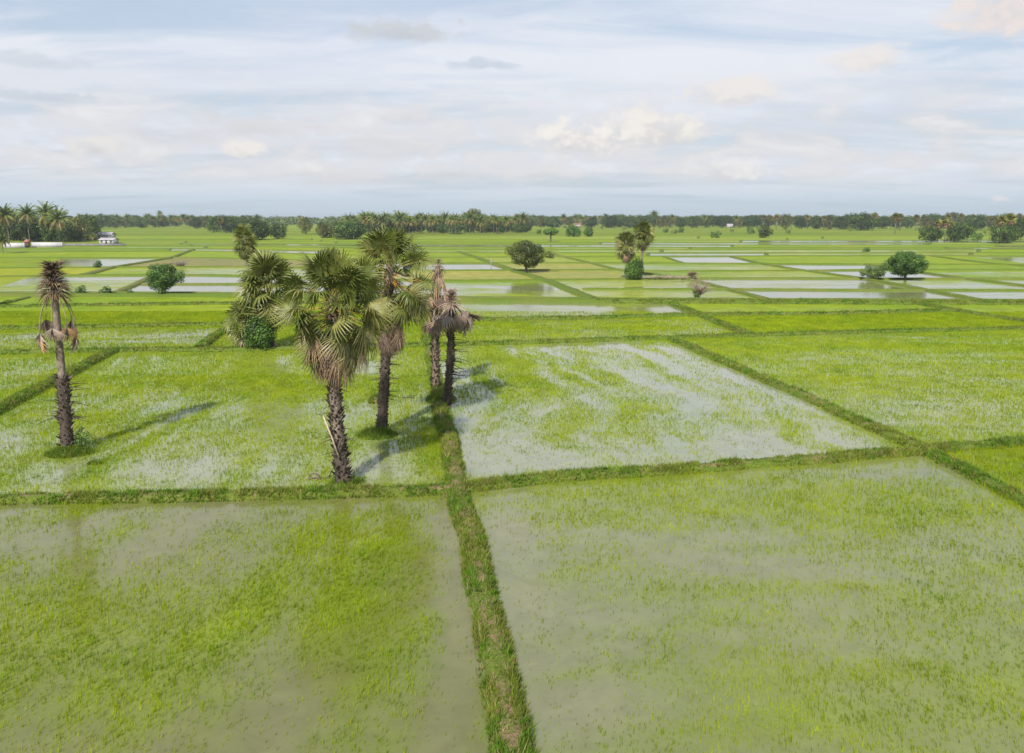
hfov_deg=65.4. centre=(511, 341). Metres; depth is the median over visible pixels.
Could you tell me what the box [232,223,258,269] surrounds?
palmyra palm
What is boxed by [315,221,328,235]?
broadleaf tree
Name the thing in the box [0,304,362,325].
paddy field
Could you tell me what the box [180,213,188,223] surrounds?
coconut palm
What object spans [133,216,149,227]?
broadleaf tree
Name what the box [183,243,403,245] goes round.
paddy field
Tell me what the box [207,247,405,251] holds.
paddy field
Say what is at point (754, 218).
broadleaf tree
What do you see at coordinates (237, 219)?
broadleaf tree
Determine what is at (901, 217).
palmyra palm
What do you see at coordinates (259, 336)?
bush
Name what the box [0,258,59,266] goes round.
paddy field
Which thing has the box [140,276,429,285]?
paddy field
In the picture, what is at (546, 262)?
earth bank
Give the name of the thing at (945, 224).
palmyra palm
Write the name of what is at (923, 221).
broadleaf tree
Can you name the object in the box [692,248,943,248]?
paddy field
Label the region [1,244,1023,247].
earth bank
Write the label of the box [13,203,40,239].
coconut palm
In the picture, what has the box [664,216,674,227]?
broadleaf tree
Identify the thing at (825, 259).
paddy field
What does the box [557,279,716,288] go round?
paddy field
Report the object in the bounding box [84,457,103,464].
islet grass
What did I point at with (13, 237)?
broadleaf tree
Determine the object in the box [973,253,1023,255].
paddy field
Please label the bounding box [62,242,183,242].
paddy field
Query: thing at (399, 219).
coconut palm
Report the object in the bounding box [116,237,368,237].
paddy field
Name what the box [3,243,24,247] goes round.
boundary wall
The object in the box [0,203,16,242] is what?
coconut palm
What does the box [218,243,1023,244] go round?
earth bank
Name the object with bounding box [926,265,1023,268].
paddy field
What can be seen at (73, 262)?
paddy field
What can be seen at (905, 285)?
earth bank
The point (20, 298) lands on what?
earth bank
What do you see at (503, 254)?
paddy field
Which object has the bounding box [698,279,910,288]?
paddy field
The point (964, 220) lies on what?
broadleaf tree
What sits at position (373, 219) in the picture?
coconut palm
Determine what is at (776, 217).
palmyra palm
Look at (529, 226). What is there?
broadleaf tree
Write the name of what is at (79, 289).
shrub
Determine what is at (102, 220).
broadleaf tree
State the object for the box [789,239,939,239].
paddy field
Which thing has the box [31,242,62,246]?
boundary wall
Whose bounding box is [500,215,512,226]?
coconut palm
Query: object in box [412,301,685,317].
paddy field
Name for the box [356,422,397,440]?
islet grass
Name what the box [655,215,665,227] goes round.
broadleaf tree
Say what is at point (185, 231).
earth bank
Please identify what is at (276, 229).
broadleaf tree
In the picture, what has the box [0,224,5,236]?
broadleaf tree
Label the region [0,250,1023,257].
earth bank
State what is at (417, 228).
broadleaf tree
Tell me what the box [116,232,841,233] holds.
earth bank
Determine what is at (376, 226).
broadleaf tree
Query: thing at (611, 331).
paddy field
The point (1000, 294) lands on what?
paddy field
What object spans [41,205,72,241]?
coconut palm
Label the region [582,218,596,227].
broadleaf tree
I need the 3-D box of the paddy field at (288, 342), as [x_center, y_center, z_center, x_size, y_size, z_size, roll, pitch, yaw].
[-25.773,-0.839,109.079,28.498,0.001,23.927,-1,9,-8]
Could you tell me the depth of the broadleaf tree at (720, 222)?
1185.84 m
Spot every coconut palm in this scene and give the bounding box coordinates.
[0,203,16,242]
[0,232,11,253]
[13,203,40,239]
[32,201,59,241]
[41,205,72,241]
[89,233,95,242]
[124,213,131,225]
[149,215,156,228]
[156,215,163,228]
[166,214,174,221]
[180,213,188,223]
[185,215,192,227]
[341,213,353,222]
[357,210,370,232]
[365,211,374,221]
[368,214,380,230]
[375,212,388,232]
[381,211,391,231]
[389,210,405,230]
[390,210,408,228]
[404,215,414,233]
[411,213,423,233]
[418,213,429,226]
[426,214,438,233]
[435,214,441,224]
[437,210,449,224]
[446,214,455,223]
[450,213,461,229]
[462,211,477,233]
[473,213,486,233]
[488,213,497,227]
[490,215,499,231]
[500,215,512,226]
[511,217,518,223]
[517,211,530,224]
[559,213,566,220]
[571,213,577,220]
[649,210,659,226]
[669,214,675,227]
[701,215,707,220]
[732,215,740,227]
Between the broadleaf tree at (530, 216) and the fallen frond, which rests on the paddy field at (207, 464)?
the fallen frond
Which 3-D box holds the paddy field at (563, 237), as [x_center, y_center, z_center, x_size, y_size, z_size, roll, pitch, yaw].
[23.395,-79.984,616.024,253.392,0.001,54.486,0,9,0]
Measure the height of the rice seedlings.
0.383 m
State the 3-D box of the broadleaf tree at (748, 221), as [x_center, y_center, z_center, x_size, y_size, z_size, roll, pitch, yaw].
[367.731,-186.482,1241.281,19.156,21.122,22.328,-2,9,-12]
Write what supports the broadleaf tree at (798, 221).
on the ground at (183, 230)
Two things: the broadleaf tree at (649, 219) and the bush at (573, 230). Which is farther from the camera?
the broadleaf tree at (649, 219)
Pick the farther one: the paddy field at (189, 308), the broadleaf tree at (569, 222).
the broadleaf tree at (569, 222)
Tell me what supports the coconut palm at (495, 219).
on the ground at (183, 230)
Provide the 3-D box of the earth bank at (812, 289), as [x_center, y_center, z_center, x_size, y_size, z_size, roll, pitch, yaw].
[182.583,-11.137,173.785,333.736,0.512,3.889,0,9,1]
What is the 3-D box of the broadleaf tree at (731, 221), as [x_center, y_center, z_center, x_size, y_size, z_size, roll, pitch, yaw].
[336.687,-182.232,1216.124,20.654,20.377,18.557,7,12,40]
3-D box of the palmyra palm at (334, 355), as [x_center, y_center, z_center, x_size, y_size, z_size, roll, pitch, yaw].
[-10.657,1.525,47.617,7.081,14.606,7.306,4,10,24]
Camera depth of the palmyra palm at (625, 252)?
205.03 m
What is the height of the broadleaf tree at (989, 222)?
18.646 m
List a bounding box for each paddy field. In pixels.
[0,247,202,247]
[0,249,166,251]
[0,252,176,256]
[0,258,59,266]
[0,268,99,275]
[0,276,146,290]
[0,277,27,286]
[0,297,325,304]
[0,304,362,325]
[0,326,221,349]
[0,347,446,493]
[0,353,89,371]
[0,494,493,752]
[1,245,187,245]
[30,243,178,243]
[50,240,319,240]
[56,238,309,239]
[60,258,158,266]
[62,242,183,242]
[96,268,168,273]
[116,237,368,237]
[127,285,460,295]
[130,258,377,266]
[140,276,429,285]
[169,267,413,278]
[171,249,316,252]
[175,251,382,260]
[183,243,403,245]
[187,242,333,242]
[192,245,360,247]
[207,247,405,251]
[212,324,419,346]
[313,238,625,239]
[322,240,615,241]
[337,242,598,243]
[341,252,645,256]
[378,263,501,268]
[395,270,532,278]
[398,257,482,261]
[406,237,697,238]
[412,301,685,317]
[414,244,730,246]
[416,247,687,248]
[417,250,659,251]
[439,340,902,480]
[441,281,578,296]
[441,316,732,341]
[470,456,1023,752]
[484,257,579,261]
[502,263,607,268]
[523,270,625,278]
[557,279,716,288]
[562,257,674,261]
[578,289,752,297]
[602,243,927,244]
[602,264,790,269]
[619,271,841,277]
[620,240,738,241]
[650,253,763,254]
[655,239,785,239]
[663,250,975,251]
[669,256,751,262]
[683,304,1020,312]
[685,330,1023,442]
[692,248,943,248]
[698,237,822,238]
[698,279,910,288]
[714,311,1023,332]
[734,245,994,246]
[740,256,1023,263]
[742,240,1023,241]
[742,290,963,298]
[768,253,968,254]
[774,264,881,269]
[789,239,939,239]
[822,270,950,277]
[823,237,1023,238]
[877,279,1023,288]
[924,270,1023,277]
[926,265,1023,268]
[932,243,1023,243]
[942,239,1023,239]
[944,291,1023,298]
[949,248,1023,248]
[950,446,1023,512]
[954,305,1023,310]
[970,256,1023,262]
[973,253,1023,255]
[981,250,1023,251]
[999,245,1023,246]
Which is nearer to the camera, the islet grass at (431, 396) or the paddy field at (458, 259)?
the islet grass at (431, 396)
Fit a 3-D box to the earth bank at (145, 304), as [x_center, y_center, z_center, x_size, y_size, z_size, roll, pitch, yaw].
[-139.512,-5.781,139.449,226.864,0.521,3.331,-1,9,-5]
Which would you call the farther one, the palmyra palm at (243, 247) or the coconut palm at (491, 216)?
the coconut palm at (491, 216)
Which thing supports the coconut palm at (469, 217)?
on the ground at (183, 230)
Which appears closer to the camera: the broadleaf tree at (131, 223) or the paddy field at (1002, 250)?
the paddy field at (1002, 250)
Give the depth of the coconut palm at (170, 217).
1062.34 m
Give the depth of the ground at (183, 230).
824.50 m
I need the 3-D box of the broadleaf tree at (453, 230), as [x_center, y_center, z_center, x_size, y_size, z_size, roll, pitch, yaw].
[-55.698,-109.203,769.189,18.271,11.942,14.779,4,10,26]
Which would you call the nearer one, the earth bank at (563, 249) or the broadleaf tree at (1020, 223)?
the earth bank at (563, 249)
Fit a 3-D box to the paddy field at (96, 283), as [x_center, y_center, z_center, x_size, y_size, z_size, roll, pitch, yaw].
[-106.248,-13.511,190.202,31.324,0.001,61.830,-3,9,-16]
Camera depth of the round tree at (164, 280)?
160.34 m
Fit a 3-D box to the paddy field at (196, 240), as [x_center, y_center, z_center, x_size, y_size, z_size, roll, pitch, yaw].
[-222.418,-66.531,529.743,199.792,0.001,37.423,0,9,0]
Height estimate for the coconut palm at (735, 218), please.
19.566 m
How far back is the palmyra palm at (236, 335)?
96.37 m
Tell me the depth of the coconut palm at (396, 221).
736.82 m
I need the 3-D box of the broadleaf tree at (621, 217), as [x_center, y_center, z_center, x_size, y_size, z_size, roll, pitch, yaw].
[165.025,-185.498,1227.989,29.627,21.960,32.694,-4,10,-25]
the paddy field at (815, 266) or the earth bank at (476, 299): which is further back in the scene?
the paddy field at (815, 266)
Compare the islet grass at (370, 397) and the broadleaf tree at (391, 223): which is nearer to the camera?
the islet grass at (370, 397)
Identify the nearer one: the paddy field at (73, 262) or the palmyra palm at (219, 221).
the paddy field at (73, 262)
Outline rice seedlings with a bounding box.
[0,310,1023,752]
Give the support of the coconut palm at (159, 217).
on the ground at (183, 230)
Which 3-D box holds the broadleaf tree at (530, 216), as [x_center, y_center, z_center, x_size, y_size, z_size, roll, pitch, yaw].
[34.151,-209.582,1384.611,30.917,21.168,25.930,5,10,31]
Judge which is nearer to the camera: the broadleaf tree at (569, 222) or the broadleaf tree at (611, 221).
the broadleaf tree at (611, 221)
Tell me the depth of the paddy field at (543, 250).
380.42 m
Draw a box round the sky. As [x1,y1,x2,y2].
[0,0,1023,217]
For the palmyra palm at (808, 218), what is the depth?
1024.48 m
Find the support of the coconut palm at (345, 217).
on the ground at (183, 230)
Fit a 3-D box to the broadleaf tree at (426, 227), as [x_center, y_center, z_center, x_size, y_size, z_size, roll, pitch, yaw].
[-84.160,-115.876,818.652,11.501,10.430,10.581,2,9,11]
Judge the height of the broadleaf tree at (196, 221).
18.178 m
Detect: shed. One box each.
[89,232,116,239]
[98,238,119,243]
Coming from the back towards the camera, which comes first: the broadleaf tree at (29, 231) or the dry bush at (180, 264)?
the broadleaf tree at (29, 231)
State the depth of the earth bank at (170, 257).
293.42 m
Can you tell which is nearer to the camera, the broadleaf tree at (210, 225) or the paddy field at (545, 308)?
the paddy field at (545, 308)
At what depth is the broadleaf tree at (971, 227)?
560.39 m
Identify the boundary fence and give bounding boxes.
[63,244,125,245]
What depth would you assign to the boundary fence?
442.75 m
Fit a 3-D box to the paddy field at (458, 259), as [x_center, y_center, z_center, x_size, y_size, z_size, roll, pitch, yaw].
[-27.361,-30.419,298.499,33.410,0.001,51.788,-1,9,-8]
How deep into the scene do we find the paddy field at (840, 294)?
165.58 m
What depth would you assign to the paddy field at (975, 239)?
563.47 m
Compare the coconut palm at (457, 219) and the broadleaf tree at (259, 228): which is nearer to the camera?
the broadleaf tree at (259, 228)
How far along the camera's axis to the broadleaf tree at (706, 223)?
1179.27 m
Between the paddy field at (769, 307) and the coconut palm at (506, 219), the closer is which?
the paddy field at (769, 307)
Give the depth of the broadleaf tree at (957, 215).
1150.74 m
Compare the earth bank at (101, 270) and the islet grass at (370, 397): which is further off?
the earth bank at (101, 270)
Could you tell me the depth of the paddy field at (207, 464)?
59.20 m
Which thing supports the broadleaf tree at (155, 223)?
on the ground at (183, 230)
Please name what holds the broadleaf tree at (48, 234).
on the ground at (183, 230)
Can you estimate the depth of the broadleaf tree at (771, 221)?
1261.61 m
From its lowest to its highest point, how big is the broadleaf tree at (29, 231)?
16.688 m
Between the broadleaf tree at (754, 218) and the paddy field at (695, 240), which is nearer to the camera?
the paddy field at (695, 240)
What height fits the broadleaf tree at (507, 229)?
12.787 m
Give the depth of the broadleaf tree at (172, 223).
1326.07 m
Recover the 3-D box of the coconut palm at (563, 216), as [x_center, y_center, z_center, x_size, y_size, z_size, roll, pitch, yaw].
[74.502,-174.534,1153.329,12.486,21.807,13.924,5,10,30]
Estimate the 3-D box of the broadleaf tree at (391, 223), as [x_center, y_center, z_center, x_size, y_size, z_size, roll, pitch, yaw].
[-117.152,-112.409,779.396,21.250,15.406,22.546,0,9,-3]
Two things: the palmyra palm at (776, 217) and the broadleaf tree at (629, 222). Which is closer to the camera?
the palmyra palm at (776, 217)
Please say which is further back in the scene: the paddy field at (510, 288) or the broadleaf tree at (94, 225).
the broadleaf tree at (94, 225)
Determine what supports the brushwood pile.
on the earth bank at (720, 286)
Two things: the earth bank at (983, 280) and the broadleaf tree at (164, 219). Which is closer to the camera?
the earth bank at (983, 280)
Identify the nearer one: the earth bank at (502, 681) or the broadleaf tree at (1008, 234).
the earth bank at (502, 681)
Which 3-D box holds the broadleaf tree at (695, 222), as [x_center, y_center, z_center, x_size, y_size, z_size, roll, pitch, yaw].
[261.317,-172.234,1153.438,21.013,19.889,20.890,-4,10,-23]
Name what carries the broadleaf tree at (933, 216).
on the ground at (183, 230)
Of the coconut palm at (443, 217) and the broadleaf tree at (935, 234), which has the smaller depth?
the broadleaf tree at (935, 234)
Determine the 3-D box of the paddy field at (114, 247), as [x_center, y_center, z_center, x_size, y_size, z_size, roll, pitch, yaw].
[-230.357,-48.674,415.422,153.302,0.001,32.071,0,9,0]
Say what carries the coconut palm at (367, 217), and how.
on the ground at (183, 230)
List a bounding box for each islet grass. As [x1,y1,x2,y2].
[41,441,97,458]
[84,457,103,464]
[327,474,365,485]
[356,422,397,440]
[367,392,377,403]
[425,389,456,403]
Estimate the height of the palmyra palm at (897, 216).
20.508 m
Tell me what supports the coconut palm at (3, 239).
on the ground at (183, 230)
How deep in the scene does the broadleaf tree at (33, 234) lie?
509.58 m
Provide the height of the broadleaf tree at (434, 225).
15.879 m
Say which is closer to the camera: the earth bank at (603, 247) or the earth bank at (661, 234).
the earth bank at (603, 247)
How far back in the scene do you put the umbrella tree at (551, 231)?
508.85 m
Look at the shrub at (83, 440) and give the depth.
55.12 m
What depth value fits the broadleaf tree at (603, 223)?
1156.66 m
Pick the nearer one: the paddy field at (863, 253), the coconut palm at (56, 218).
the paddy field at (863, 253)
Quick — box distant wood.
[36,214,993,225]
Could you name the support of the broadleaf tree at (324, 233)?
on the ground at (183, 230)
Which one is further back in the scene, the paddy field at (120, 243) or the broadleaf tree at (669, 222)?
the broadleaf tree at (669, 222)
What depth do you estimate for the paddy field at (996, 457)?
52.26 m
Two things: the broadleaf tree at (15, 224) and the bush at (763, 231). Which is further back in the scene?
the bush at (763, 231)
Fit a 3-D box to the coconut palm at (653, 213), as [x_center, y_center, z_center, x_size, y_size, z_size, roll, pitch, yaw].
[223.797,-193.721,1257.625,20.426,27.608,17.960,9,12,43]
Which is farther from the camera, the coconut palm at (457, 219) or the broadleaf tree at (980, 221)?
the broadleaf tree at (980, 221)
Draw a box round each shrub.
[72,425,95,447]
[74,285,86,292]
[93,261,102,267]
[98,285,112,292]
[710,231,719,237]
[746,227,754,232]
[971,232,983,240]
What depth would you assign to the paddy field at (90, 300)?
155.57 m
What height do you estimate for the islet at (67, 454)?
0.458 m
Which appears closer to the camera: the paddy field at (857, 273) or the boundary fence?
the paddy field at (857, 273)
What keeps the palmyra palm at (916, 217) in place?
on the ground at (183, 230)
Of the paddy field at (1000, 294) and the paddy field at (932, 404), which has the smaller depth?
the paddy field at (932, 404)
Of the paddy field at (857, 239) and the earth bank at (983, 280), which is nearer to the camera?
the earth bank at (983, 280)
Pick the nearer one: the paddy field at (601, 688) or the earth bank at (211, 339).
the paddy field at (601, 688)
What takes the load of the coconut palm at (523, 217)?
on the ground at (183, 230)
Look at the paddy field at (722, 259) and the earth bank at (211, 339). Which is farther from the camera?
the paddy field at (722, 259)
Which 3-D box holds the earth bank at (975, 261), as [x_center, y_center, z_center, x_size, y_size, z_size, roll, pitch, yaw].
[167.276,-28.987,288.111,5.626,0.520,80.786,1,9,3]
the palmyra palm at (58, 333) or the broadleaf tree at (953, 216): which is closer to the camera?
the palmyra palm at (58, 333)
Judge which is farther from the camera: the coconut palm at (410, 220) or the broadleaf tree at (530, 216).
the broadleaf tree at (530, 216)
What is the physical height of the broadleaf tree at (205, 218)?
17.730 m
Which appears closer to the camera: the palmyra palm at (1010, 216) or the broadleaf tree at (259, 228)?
the palmyra palm at (1010, 216)
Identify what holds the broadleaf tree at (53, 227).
on the ground at (183, 230)
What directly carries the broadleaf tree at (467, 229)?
on the ground at (183, 230)
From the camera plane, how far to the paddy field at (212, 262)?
281.02 m
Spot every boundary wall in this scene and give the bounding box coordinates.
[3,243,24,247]
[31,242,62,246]
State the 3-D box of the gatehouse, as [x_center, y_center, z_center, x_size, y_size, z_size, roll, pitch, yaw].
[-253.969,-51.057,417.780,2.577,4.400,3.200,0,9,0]
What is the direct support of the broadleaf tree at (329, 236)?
on the ground at (183, 230)
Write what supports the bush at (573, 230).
on the ground at (183, 230)
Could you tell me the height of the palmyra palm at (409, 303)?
15.698 m
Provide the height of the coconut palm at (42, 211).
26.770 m
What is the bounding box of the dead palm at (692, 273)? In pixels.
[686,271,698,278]
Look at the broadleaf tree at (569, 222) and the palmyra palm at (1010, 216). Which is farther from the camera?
the broadleaf tree at (569, 222)
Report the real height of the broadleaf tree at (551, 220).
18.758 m
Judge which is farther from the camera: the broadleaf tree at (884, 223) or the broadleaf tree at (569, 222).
the broadleaf tree at (569, 222)
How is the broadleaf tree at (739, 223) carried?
on the ground at (183, 230)
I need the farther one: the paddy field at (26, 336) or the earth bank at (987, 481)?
the paddy field at (26, 336)
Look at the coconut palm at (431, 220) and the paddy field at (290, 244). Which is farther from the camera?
the coconut palm at (431, 220)
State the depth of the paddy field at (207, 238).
588.86 m
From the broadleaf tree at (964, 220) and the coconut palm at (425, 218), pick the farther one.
the broadleaf tree at (964, 220)
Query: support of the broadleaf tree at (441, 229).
on the ground at (183, 230)
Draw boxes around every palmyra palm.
[33,259,89,447]
[217,218,223,232]
[222,299,256,346]
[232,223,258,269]
[232,248,305,346]
[266,245,397,483]
[347,225,441,428]
[422,257,458,386]
[429,286,483,405]
[613,229,638,262]
[630,219,656,274]
[773,214,778,225]
[804,215,810,221]
[891,212,900,233]
[899,213,904,230]
[913,214,919,230]
[933,219,942,240]
[941,219,950,241]
[945,214,951,229]
[958,214,965,227]
[995,215,1008,234]
[1005,213,1017,226]
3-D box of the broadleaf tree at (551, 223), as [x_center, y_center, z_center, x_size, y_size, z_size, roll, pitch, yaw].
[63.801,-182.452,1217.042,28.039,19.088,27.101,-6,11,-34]
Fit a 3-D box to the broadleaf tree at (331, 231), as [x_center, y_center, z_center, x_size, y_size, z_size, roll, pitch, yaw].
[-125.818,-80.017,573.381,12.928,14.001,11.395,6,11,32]
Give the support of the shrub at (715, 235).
on the paddy field at (760, 238)
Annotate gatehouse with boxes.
[24,239,30,247]
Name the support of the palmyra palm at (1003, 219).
on the paddy field at (867, 241)
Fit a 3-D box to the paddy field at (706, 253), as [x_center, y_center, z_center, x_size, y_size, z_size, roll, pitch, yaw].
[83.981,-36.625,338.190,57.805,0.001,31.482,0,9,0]
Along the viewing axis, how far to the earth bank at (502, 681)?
29.43 m
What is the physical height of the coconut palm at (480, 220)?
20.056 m
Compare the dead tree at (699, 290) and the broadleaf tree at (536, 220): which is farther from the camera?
the broadleaf tree at (536, 220)
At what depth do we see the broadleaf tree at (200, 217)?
1224.62 m
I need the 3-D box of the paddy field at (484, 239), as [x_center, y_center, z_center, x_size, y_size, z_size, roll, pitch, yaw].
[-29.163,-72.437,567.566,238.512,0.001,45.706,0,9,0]
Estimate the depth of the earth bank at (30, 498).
46.59 m
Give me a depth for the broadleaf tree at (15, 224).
524.62 m
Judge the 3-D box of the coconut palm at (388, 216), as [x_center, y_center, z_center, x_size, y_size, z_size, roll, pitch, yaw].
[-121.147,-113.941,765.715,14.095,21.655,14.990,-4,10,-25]
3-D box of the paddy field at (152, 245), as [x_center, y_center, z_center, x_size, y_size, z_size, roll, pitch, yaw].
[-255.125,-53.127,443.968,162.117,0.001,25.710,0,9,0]
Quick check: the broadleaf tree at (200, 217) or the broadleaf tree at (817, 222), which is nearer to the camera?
the broadleaf tree at (817, 222)
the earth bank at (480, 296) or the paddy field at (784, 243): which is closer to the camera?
the earth bank at (480, 296)
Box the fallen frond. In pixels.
[308,468,333,479]
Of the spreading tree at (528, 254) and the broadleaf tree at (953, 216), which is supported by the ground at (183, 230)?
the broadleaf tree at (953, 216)
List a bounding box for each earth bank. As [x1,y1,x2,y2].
[0,248,1023,252]
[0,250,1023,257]
[0,257,1023,264]
[0,266,1023,271]
[0,274,1023,280]
[0,291,1021,299]
[0,292,1023,304]
[0,296,31,303]
[0,302,359,307]
[0,309,954,329]
[0,326,1023,353]
[0,348,118,412]
[0,439,1022,503]
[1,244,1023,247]
[1,246,1023,249]
[7,241,1023,242]
[21,239,308,239]
[81,266,116,273]
[96,231,314,231]
[101,229,315,229]
[109,276,147,292]
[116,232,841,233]
[116,249,195,265]
[141,283,429,287]
[196,329,226,346]
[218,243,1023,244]
[226,234,990,234]
[425,345,534,752]
[456,251,595,297]
[552,253,768,297]
[583,288,1023,290]
[661,256,681,261]
[667,337,916,446]
[670,303,748,331]
[729,256,978,298]
[864,263,1023,285]
[919,303,1023,321]
[924,451,1023,507]
[929,255,1023,266]
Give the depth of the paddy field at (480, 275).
219.16 m
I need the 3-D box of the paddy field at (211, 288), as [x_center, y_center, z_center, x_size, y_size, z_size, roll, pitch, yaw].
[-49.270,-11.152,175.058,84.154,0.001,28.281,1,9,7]
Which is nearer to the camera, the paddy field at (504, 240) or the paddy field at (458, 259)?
the paddy field at (458, 259)
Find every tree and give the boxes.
[0,214,33,240]
[0,220,24,240]
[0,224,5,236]
[16,217,56,241]
[17,218,39,240]
[38,224,58,241]
[47,221,79,241]
[57,225,78,241]
[67,216,92,240]
[69,215,101,239]
[89,214,109,228]
[108,216,123,227]
[121,218,129,226]
[123,216,136,226]
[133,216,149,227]
[144,263,185,293]
[149,216,162,226]
[158,215,167,226]
[169,217,181,225]
[189,217,201,228]
[192,215,205,226]
[200,216,208,227]
[206,217,219,231]
[216,216,235,232]
[226,215,240,231]
[237,218,269,239]
[254,221,272,238]
[269,223,287,238]
[297,217,312,233]
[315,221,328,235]
[318,223,328,237]
[322,223,334,237]
[328,220,343,238]
[332,221,360,239]
[343,220,367,238]
[366,220,381,232]
[382,220,400,231]
[400,221,421,232]
[425,224,434,232]
[433,220,444,232]
[436,223,449,233]
[446,223,463,233]
[461,208,481,232]
[464,224,473,232]
[474,213,489,232]
[487,220,505,233]
[499,222,511,232]
[505,240,554,272]
[511,223,526,233]
[521,222,532,231]
[528,215,536,224]
[533,215,547,226]
[537,215,544,226]
[543,228,558,241]
[544,216,559,226]
[545,216,560,226]
[564,217,574,225]
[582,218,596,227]
[601,216,608,227]
[604,214,618,227]
[611,214,626,226]
[621,217,639,227]
[639,214,656,224]
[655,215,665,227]
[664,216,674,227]
[675,217,687,227]
[686,216,699,227]
[686,272,716,297]
[700,214,712,227]
[709,215,717,226]
[714,215,729,227]
[728,215,737,226]
[735,217,742,227]
[742,215,751,226]
[750,215,763,226]
[764,214,774,226]
[779,213,792,229]
[793,216,808,228]
[808,216,820,227]
[810,215,823,228]
[823,215,833,228]
[828,215,841,227]
[833,216,850,228]
[847,211,874,230]
[856,213,881,229]
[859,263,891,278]
[876,215,891,228]
[884,250,928,279]
[889,217,905,228]
[902,215,919,227]
[918,226,945,241]
[919,216,932,228]
[923,212,941,227]
[945,213,956,223]
[945,225,966,241]
[951,211,962,225]
[954,221,977,238]
[960,215,974,223]
[965,213,988,229]
[986,215,998,229]
[987,224,1018,242]
[1001,225,1022,241]
[1013,217,1023,236]
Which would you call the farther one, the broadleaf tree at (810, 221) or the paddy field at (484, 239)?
the broadleaf tree at (810, 221)
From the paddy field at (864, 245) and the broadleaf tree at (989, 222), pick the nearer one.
the paddy field at (864, 245)
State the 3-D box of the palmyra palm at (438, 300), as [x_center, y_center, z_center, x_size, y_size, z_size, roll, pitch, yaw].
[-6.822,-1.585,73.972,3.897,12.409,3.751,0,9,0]
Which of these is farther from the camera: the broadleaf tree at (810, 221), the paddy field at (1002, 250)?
the broadleaf tree at (810, 221)
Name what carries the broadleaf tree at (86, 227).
on the ground at (183, 230)
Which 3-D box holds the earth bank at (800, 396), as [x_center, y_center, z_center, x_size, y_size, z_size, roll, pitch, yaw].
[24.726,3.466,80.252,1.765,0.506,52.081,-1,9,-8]
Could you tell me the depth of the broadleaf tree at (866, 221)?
921.67 m
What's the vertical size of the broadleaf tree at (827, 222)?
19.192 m
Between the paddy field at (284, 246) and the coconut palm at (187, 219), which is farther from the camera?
the coconut palm at (187, 219)
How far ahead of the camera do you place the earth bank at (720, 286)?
197.96 m
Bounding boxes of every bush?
[172,260,189,265]
[241,312,277,349]
[564,224,581,236]
[583,227,593,236]
[624,256,644,279]
[757,225,773,237]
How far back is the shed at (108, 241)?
474.98 m
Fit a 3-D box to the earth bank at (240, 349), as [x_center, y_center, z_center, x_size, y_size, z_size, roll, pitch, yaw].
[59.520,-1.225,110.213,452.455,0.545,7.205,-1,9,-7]
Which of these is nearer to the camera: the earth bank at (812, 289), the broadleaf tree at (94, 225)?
the earth bank at (812, 289)
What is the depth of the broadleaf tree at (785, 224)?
992.64 m
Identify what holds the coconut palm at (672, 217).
on the ground at (183, 230)
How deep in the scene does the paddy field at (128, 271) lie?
235.13 m
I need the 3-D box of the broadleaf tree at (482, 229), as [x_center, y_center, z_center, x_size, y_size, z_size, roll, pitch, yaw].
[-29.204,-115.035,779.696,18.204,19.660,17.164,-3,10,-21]
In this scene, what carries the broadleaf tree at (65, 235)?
on the ground at (183, 230)
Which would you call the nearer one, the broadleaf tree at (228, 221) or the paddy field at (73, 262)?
the paddy field at (73, 262)
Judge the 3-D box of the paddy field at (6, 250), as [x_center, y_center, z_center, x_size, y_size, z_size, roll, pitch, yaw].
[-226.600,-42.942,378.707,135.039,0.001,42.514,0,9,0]
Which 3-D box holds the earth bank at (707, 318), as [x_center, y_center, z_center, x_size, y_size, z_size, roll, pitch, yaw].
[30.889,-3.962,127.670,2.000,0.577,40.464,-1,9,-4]
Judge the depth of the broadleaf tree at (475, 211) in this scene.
774.50 m
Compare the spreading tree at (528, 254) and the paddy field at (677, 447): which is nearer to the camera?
the paddy field at (677, 447)
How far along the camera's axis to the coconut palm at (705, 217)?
1147.28 m
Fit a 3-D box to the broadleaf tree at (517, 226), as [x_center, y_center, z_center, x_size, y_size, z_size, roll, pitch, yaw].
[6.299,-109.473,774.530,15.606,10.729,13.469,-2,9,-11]
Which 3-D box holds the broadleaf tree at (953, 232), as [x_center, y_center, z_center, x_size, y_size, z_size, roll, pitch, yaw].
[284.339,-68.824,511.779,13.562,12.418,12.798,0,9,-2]
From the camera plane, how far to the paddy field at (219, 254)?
331.46 m
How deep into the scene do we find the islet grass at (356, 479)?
48.21 m
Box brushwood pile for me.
[644,274,688,279]
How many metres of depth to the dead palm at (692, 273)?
204.50 m
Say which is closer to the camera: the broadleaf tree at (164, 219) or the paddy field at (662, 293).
the paddy field at (662, 293)
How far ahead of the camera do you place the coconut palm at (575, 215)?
1235.41 m
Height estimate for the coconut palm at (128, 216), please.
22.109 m
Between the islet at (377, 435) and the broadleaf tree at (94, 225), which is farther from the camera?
the broadleaf tree at (94, 225)
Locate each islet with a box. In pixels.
[53,448,93,457]
[361,430,395,439]
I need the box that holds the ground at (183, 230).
[25,218,1023,502]
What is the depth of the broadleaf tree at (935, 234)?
508.81 m
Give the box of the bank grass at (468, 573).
[0,297,1023,752]
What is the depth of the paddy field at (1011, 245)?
438.69 m

